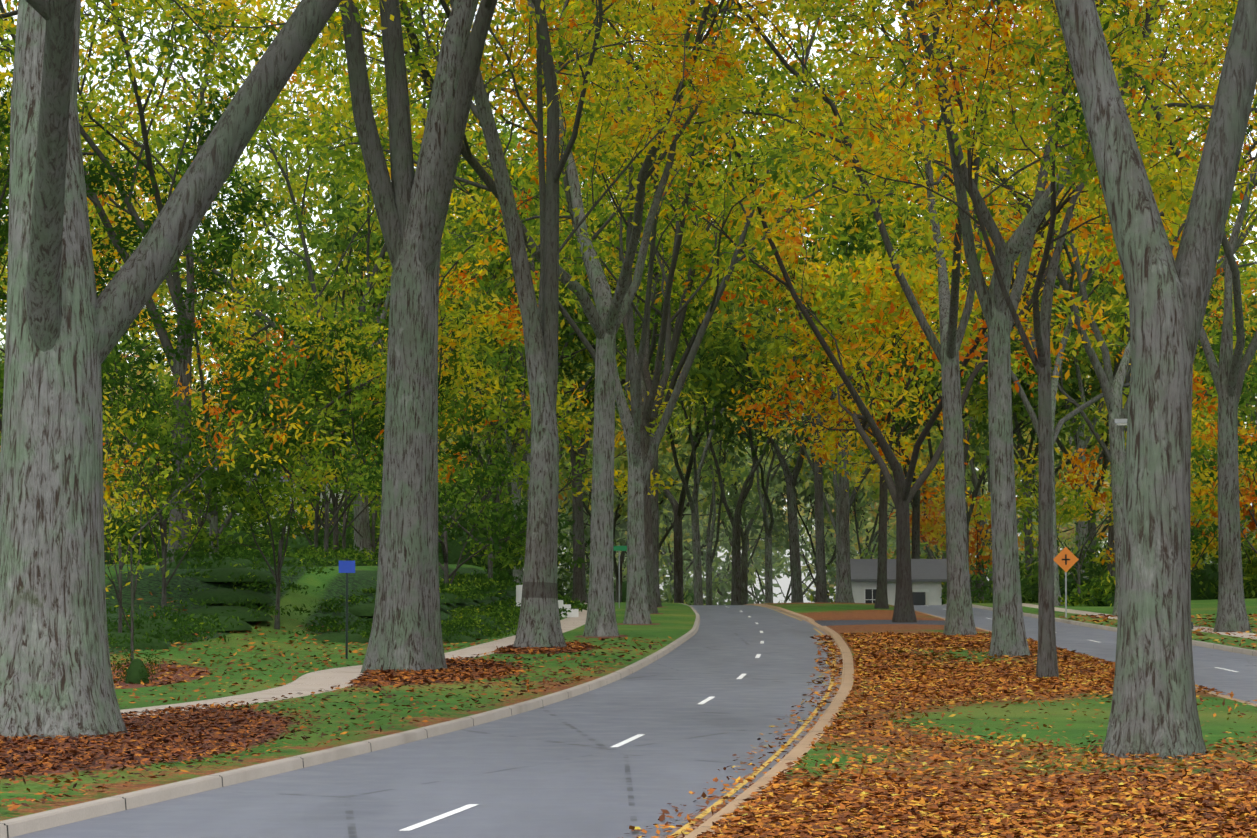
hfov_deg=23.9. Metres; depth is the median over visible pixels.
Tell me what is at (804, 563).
oak
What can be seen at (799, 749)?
kerb
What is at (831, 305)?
tree
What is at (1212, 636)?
verge
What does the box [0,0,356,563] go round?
tree
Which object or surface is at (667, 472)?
tree
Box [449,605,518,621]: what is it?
ivy bank
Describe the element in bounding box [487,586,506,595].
ivy bank
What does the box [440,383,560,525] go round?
oak
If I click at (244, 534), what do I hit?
hedge belt
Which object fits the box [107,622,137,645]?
ivy bed
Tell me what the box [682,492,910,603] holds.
oak
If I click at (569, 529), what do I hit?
oak
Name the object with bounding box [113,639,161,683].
boxwood
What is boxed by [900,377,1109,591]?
oak
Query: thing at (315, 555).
ivy bed
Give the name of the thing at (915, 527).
oak
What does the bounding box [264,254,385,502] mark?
oak
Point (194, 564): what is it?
ivy bed
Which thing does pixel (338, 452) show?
tree
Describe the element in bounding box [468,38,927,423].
tree
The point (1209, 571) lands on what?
hedge belt
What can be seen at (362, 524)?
tree
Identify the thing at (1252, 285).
oak
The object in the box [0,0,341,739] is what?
tree
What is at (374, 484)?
tree
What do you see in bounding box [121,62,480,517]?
tree
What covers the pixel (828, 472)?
tree
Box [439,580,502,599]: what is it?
ivy bank
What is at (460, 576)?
ivy bank
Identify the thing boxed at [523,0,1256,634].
tree
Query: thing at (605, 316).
tree
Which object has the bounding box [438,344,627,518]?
oak
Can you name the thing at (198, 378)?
oak
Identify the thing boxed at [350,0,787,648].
tree
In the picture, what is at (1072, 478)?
tree
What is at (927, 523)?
tree
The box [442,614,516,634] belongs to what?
ivy bank
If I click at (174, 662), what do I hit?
lawn litter
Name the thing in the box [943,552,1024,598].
hedge belt
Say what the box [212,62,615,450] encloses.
tree
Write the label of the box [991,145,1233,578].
oak
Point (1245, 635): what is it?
sidewalk
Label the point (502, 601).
ivy bank
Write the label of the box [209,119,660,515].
oak
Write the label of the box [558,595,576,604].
ivy bank
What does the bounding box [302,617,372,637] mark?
ivy bank
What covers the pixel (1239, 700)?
kerb
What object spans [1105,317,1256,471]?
oak
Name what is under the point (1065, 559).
orange diamond sign
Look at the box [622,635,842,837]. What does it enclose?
road litter
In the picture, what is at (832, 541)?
oak
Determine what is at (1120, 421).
lamp post
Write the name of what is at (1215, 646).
kerb
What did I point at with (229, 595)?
shrub
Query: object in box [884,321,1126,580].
oak
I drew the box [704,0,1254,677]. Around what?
tree
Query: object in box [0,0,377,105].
tree
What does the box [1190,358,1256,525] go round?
tree
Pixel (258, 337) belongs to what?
oak
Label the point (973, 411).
tree
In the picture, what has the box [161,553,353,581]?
shrub
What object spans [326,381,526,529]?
tree
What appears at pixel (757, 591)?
hedge belt
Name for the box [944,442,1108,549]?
oak
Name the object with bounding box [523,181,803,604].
tree
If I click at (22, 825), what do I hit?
kerb
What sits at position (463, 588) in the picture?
ivy bank
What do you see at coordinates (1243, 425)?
oak
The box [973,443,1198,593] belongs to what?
tree
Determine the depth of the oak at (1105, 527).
299.25 m
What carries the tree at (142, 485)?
on the lawn at (360, 578)
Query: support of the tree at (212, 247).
on the lawn at (360, 578)
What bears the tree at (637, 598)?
on the verge at (674, 621)
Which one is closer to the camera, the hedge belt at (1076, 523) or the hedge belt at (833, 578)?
the hedge belt at (1076, 523)
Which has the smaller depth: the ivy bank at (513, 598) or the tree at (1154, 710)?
the tree at (1154, 710)
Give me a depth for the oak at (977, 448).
253.40 m
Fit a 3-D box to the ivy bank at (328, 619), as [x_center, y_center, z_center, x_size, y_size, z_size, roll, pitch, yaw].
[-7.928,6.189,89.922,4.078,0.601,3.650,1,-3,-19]
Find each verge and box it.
[0,602,695,820]
[972,603,1256,649]
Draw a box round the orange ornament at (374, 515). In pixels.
[276,368,498,560]
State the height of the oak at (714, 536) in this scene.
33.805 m
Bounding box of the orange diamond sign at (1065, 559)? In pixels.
[1053,547,1078,616]
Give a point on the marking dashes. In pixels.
(465, 807)
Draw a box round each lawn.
[105,564,584,709]
[1026,598,1256,633]
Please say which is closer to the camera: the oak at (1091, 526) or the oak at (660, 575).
the oak at (1091, 526)
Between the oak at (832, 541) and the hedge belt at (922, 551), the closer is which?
the hedge belt at (922, 551)
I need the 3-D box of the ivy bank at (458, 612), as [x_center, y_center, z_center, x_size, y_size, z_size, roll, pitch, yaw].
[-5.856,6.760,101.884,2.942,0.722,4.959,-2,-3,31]
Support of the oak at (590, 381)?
on the lawn at (360, 578)
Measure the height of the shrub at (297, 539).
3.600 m
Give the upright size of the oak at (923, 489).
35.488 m
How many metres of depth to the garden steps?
126.34 m
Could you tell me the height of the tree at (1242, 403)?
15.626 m
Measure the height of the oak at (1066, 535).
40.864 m
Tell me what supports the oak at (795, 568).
on the median
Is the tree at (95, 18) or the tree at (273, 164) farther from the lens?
the tree at (273, 164)
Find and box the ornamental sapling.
[103,415,202,662]
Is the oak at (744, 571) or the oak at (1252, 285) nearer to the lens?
the oak at (1252, 285)
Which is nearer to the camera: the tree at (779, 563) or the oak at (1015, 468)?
the oak at (1015, 468)
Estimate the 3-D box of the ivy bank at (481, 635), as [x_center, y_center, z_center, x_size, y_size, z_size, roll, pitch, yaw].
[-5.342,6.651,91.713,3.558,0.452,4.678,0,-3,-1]
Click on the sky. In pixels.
(784, 582)
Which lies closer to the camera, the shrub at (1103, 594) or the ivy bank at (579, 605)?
the ivy bank at (579, 605)
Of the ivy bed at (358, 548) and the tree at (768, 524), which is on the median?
the tree at (768, 524)
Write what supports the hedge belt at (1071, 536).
on the lawn at (1204, 607)
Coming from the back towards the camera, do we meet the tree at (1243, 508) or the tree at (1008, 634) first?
the tree at (1243, 508)
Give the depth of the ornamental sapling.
64.75 m
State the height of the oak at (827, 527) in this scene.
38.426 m
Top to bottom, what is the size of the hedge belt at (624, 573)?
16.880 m
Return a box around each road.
[11,605,841,837]
[914,605,1256,703]
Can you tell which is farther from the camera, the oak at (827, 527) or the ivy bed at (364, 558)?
the oak at (827, 527)
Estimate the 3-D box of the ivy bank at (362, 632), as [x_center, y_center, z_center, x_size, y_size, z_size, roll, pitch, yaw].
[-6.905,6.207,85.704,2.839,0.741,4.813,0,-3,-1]
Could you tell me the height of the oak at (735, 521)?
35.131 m
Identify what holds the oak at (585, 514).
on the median
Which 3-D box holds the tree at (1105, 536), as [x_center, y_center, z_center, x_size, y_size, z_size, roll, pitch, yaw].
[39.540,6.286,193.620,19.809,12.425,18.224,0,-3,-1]
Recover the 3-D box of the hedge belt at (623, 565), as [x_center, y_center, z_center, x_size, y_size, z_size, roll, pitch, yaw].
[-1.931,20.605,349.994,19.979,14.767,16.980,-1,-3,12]
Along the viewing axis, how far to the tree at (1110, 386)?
128.10 m
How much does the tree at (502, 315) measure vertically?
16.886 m
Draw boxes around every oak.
[0,0,301,249]
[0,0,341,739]
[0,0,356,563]
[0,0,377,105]
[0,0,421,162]
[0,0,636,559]
[0,74,255,384]
[0,194,207,406]
[0,253,7,392]
[0,258,6,416]
[0,340,130,509]
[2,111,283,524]
[103,275,383,453]
[109,337,276,477]
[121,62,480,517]
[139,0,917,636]
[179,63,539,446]
[203,251,448,465]
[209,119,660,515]
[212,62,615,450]
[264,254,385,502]
[277,140,535,532]
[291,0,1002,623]
[303,224,573,453]
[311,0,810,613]
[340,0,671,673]
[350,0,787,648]
[361,269,621,534]
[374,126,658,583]
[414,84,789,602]
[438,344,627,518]
[439,130,685,498]
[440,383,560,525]
[441,374,564,517]
[442,325,620,498]
[443,387,620,526]
[449,229,649,573]
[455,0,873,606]
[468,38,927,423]
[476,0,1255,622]
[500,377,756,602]
[521,433,673,567]
[521,488,624,576]
[522,477,706,591]
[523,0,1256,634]
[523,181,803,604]
[557,528,722,595]
[558,408,692,530]
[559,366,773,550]
[559,522,625,583]
[562,289,818,603]
[565,447,813,599]
[586,474,731,586]
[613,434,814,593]
[613,481,726,591]
[615,211,833,604]
[616,494,729,578]
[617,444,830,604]
[638,195,861,604]
[650,372,828,604]
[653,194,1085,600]
[658,230,939,602]
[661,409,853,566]
[661,449,895,602]
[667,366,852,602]
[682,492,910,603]
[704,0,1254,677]
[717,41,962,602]
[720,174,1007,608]
[732,498,940,597]
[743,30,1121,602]
[744,491,895,563]
[746,413,879,569]
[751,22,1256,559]
[753,519,911,602]
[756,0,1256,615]
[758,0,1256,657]
[765,315,1092,558]
[778,440,1088,558]
[779,204,1256,601]
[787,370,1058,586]
[795,431,987,558]
[800,468,977,565]
[800,483,1106,580]
[803,323,979,558]
[807,482,935,553]
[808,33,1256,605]
[826,65,1256,571]
[855,0,1256,277]
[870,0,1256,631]
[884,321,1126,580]
[891,412,1037,551]
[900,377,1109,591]
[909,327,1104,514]
[912,277,1070,491]
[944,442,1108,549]
[963,115,1142,585]
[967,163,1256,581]
[970,450,1254,573]
[976,348,1216,570]
[981,118,1256,450]
[986,438,1109,548]
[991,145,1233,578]
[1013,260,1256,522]
[1018,399,1211,563]
[1019,405,1248,536]
[1028,369,1256,536]
[1037,375,1253,473]
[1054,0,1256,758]
[1090,453,1217,559]
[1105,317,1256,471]
[1160,179,1256,327]
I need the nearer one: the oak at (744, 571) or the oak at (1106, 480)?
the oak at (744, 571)
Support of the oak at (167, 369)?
on the lawn at (360, 578)
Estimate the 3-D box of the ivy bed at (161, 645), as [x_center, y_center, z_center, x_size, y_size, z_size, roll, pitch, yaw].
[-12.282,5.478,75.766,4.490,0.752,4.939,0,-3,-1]
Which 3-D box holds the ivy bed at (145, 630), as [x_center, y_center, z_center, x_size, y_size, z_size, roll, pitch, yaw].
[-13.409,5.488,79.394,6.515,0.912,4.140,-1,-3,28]
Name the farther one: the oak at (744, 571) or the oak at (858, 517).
the oak at (858, 517)
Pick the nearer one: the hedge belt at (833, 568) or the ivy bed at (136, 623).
the ivy bed at (136, 623)
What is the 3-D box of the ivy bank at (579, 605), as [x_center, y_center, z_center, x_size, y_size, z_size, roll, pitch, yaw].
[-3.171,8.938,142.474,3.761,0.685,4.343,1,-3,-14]
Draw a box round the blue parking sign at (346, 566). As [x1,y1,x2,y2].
[339,559,354,658]
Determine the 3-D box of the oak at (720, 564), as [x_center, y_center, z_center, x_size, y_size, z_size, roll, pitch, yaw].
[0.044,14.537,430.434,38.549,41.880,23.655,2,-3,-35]
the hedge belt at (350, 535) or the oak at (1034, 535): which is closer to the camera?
the hedge belt at (350, 535)
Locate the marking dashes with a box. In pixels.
[398,605,1237,830]
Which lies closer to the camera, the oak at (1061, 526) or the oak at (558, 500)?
the oak at (558, 500)
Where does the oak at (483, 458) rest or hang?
on the verge at (674, 621)
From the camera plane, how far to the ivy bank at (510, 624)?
95.47 m
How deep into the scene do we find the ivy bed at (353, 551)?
118.21 m
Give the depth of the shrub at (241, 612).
87.00 m
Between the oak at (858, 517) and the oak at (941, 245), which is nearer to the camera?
the oak at (941, 245)
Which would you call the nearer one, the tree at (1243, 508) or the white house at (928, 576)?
the tree at (1243, 508)
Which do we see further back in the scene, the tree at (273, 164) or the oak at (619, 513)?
the oak at (619, 513)
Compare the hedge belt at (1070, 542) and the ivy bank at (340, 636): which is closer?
the ivy bank at (340, 636)
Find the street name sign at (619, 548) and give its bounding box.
[613,545,626,607]
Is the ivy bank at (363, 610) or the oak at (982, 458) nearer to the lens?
the ivy bank at (363, 610)
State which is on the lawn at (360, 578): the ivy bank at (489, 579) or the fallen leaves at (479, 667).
the ivy bank at (489, 579)
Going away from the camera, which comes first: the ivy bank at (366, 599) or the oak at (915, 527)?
the ivy bank at (366, 599)
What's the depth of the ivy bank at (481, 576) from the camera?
132.66 m
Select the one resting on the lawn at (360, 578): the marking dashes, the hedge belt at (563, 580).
the hedge belt at (563, 580)
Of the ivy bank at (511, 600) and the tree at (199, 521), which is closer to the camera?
the ivy bank at (511, 600)
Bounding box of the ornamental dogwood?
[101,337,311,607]
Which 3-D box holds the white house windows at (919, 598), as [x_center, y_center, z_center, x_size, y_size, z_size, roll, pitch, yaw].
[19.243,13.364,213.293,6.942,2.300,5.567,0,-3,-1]
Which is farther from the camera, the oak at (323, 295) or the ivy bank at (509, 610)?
the oak at (323, 295)
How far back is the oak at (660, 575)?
457.04 m
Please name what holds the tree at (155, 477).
on the lawn at (360, 578)
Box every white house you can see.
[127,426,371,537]
[850,559,946,604]
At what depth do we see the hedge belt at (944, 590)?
233.68 m
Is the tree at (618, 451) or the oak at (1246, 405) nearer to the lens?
the oak at (1246, 405)
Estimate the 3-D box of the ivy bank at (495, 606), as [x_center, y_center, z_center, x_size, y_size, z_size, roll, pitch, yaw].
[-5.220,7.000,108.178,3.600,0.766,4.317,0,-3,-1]
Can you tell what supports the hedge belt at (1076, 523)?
on the lawn at (1204, 607)
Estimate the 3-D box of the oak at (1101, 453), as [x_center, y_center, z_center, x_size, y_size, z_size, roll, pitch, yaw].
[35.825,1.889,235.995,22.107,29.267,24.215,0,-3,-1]
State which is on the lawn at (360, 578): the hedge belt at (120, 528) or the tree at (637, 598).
the hedge belt at (120, 528)
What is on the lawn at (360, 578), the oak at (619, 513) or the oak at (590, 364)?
the oak at (590, 364)
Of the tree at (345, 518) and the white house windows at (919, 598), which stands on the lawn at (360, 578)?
the tree at (345, 518)
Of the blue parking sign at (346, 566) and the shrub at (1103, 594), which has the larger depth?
the shrub at (1103, 594)
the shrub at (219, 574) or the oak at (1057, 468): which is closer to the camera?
the shrub at (219, 574)
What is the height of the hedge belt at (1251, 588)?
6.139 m
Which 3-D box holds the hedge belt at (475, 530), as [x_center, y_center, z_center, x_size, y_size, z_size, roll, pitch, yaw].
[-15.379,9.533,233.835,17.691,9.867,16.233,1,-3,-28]
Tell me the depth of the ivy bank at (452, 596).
105.42 m
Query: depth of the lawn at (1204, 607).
145.26 m
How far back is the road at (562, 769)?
36.32 m
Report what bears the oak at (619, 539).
on the median
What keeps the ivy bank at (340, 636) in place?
on the lawn at (360, 578)
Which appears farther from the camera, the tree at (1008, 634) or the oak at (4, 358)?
the oak at (4, 358)
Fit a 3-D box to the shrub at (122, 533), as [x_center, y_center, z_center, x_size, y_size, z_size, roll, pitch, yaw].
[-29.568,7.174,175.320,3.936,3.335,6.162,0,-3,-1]
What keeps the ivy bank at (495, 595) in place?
on the lawn at (360, 578)
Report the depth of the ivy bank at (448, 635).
87.28 m
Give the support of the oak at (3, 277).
on the lawn at (360, 578)
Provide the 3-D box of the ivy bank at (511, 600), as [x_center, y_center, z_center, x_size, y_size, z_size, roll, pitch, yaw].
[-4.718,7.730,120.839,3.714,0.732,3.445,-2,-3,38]
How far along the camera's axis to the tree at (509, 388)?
163.08 m
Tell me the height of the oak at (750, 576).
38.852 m
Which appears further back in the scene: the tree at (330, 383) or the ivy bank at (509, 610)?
the tree at (330, 383)
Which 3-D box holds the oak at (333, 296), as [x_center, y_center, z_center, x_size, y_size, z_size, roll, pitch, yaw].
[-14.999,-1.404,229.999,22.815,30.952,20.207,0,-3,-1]
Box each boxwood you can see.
[108,633,124,670]
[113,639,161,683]
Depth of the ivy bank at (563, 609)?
124.48 m
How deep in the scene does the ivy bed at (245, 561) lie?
97.90 m
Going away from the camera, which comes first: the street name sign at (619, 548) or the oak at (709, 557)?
the street name sign at (619, 548)
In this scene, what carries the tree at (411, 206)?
on the verge at (674, 621)
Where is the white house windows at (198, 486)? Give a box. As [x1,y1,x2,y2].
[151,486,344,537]
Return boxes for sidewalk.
[120,603,586,716]
[1022,603,1256,638]
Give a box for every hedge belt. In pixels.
[103,486,160,563]
[104,498,263,549]
[106,474,353,563]
[252,458,460,559]
[339,474,589,569]
[440,490,512,571]
[450,494,621,602]
[557,480,715,604]
[557,528,588,594]
[557,543,672,597]
[624,521,782,604]
[661,501,783,604]
[784,535,877,602]
[809,535,992,604]
[826,503,972,581]
[887,512,988,577]
[941,527,1107,603]
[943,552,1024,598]
[1018,492,1108,579]
[1020,507,1107,566]
[1024,520,1216,578]
[1082,511,1256,599]
[1193,529,1256,598]
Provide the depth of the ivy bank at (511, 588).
137.41 m
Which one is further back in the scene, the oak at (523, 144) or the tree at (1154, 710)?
the oak at (523, 144)
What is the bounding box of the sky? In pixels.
[0,0,1256,603]
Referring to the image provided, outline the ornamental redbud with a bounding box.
[102,311,364,632]
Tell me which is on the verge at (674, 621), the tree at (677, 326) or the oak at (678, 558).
the tree at (677, 326)
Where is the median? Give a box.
[715,603,1256,837]
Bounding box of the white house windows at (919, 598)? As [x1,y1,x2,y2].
[865,589,941,604]
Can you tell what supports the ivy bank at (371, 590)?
on the lawn at (360, 578)
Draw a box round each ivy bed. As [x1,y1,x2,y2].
[106,604,242,633]
[107,608,217,641]
[107,614,169,632]
[107,619,231,649]
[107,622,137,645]
[111,547,329,566]
[111,632,164,643]
[122,604,296,630]
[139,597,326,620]
[146,549,296,568]
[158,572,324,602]
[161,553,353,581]
[204,540,342,566]
[208,544,339,565]
[268,546,378,565]
[276,552,361,565]
[285,544,377,565]
[289,546,368,565]
[292,542,377,563]
[324,546,377,565]
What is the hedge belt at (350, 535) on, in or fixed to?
on the lawn at (360, 578)
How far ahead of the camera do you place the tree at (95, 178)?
93.94 m
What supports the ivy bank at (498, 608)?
on the lawn at (360, 578)
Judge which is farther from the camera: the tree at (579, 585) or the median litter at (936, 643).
the tree at (579, 585)
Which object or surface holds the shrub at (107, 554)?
on the lawn at (360, 578)
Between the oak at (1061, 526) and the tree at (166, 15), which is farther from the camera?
the oak at (1061, 526)
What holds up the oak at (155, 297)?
on the lawn at (360, 578)
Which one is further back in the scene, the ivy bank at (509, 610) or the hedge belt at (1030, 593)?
the hedge belt at (1030, 593)
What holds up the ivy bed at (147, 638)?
on the lawn at (360, 578)
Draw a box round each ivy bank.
[289,622,371,642]
[302,614,371,629]
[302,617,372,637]
[310,594,374,615]
[339,595,455,607]
[348,628,369,638]
[352,579,376,593]
[439,577,509,592]
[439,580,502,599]
[439,582,479,592]
[439,583,478,601]
[440,572,515,585]
[440,576,502,593]
[440,583,483,602]
[440,595,449,602]
[441,615,516,630]
[441,617,517,633]
[441,622,477,642]
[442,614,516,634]
[447,606,497,626]
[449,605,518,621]
[451,576,521,586]
[451,629,507,638]
[459,601,520,616]
[460,606,519,626]
[466,571,509,586]
[467,587,506,599]
[470,571,521,581]
[474,567,518,577]
[476,574,522,589]
[476,599,520,611]
[481,606,519,623]
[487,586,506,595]
[493,582,518,591]
[493,599,520,608]
[502,597,515,606]
[510,604,573,611]
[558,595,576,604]
[563,600,587,609]
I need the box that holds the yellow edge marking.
[670,605,835,837]
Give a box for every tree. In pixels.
[326,381,526,529]
[889,456,1037,602]
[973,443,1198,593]
[1190,358,1256,525]
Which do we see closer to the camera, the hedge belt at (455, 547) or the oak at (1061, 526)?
the hedge belt at (455, 547)
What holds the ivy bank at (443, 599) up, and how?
on the lawn at (360, 578)
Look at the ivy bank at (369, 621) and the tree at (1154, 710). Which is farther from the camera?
the ivy bank at (369, 621)
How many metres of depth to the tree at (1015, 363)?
179.20 m
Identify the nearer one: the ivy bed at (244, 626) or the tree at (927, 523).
the ivy bed at (244, 626)
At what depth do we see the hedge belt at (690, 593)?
309.49 m
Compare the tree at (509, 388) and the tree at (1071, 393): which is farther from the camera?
the tree at (1071, 393)
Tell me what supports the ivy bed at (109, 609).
on the lawn at (360, 578)
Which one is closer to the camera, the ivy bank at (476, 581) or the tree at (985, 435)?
the ivy bank at (476, 581)
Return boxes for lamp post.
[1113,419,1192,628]
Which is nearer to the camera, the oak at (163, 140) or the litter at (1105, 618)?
the litter at (1105, 618)
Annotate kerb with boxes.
[0,603,699,837]
[684,604,853,837]
[888,604,1256,705]
[943,604,1256,655]
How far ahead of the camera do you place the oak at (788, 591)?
415.75 m
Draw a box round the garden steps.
[516,585,578,616]
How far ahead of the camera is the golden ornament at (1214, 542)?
176.85 m
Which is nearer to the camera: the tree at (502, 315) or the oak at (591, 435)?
the tree at (502, 315)
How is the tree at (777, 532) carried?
on the median
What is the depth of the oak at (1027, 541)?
212.81 m
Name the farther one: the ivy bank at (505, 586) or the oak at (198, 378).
the oak at (198, 378)
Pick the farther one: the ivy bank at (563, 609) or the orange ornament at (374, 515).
the orange ornament at (374, 515)
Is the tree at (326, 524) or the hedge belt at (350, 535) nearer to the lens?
the tree at (326, 524)
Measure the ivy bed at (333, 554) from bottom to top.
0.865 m
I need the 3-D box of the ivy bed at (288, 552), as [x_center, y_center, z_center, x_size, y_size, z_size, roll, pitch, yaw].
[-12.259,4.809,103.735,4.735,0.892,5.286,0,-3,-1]
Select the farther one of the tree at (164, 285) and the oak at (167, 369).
the oak at (167, 369)
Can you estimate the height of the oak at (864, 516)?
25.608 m
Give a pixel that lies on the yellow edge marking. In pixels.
(740, 785)
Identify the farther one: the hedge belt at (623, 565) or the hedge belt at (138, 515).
the hedge belt at (623, 565)
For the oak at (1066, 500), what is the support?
on the lawn at (1204, 607)
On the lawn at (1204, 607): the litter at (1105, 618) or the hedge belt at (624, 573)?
the litter at (1105, 618)
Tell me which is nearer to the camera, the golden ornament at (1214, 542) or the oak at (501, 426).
the golden ornament at (1214, 542)
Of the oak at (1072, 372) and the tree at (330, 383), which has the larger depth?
the oak at (1072, 372)
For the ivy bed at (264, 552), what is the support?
on the lawn at (360, 578)
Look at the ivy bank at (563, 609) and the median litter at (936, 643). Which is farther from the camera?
the ivy bank at (563, 609)
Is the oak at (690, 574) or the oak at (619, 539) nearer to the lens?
the oak at (619, 539)
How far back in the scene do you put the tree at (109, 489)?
182.00 m
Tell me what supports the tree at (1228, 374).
on the lawn at (1204, 607)
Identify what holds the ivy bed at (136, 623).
on the lawn at (360, 578)
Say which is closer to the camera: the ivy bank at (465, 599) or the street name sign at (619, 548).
the ivy bank at (465, 599)
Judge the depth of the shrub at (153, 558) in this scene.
142.58 m
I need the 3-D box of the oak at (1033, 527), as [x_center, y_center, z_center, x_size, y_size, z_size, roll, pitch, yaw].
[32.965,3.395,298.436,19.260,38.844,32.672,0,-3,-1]
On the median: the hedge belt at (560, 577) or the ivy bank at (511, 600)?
the hedge belt at (560, 577)
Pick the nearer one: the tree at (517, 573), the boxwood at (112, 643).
the boxwood at (112, 643)
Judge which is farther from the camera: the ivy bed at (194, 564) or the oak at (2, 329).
the oak at (2, 329)
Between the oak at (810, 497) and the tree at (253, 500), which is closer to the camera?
the tree at (253, 500)
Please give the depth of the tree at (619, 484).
131.20 m
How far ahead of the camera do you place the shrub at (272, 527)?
183.21 m
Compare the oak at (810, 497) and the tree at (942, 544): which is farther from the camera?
the oak at (810, 497)
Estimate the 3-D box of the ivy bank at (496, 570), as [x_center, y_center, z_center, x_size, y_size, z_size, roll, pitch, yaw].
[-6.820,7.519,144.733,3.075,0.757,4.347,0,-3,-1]
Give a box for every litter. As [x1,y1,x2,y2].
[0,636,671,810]
[110,592,495,706]
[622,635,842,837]
[696,631,1256,837]
[1057,613,1256,649]
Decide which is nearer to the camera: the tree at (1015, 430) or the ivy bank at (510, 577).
the ivy bank at (510, 577)
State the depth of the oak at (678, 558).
238.75 m
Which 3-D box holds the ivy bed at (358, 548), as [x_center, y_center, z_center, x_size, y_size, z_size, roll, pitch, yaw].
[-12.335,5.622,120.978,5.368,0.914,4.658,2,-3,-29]
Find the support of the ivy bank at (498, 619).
on the lawn at (360, 578)
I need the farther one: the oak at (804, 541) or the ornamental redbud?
the oak at (804, 541)
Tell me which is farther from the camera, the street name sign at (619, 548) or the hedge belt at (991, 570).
the hedge belt at (991, 570)
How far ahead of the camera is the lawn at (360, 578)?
84.74 m
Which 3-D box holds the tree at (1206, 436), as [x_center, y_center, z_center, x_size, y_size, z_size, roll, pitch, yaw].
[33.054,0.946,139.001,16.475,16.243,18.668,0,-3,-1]
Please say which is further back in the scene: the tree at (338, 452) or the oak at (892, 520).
the oak at (892, 520)
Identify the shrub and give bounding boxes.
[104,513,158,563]
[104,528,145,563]
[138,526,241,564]
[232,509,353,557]
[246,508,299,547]
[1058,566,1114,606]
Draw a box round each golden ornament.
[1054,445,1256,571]
[1190,450,1256,567]
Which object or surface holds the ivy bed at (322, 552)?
on the lawn at (360, 578)
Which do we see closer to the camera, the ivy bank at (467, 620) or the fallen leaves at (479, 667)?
the fallen leaves at (479, 667)
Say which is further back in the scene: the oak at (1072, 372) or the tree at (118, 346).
the oak at (1072, 372)
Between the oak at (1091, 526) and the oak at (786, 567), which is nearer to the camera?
the oak at (1091, 526)
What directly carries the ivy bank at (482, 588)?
on the lawn at (360, 578)
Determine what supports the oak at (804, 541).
on the lawn at (1204, 607)
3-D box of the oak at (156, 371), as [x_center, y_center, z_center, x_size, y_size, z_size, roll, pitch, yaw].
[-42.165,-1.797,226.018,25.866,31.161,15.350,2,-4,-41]

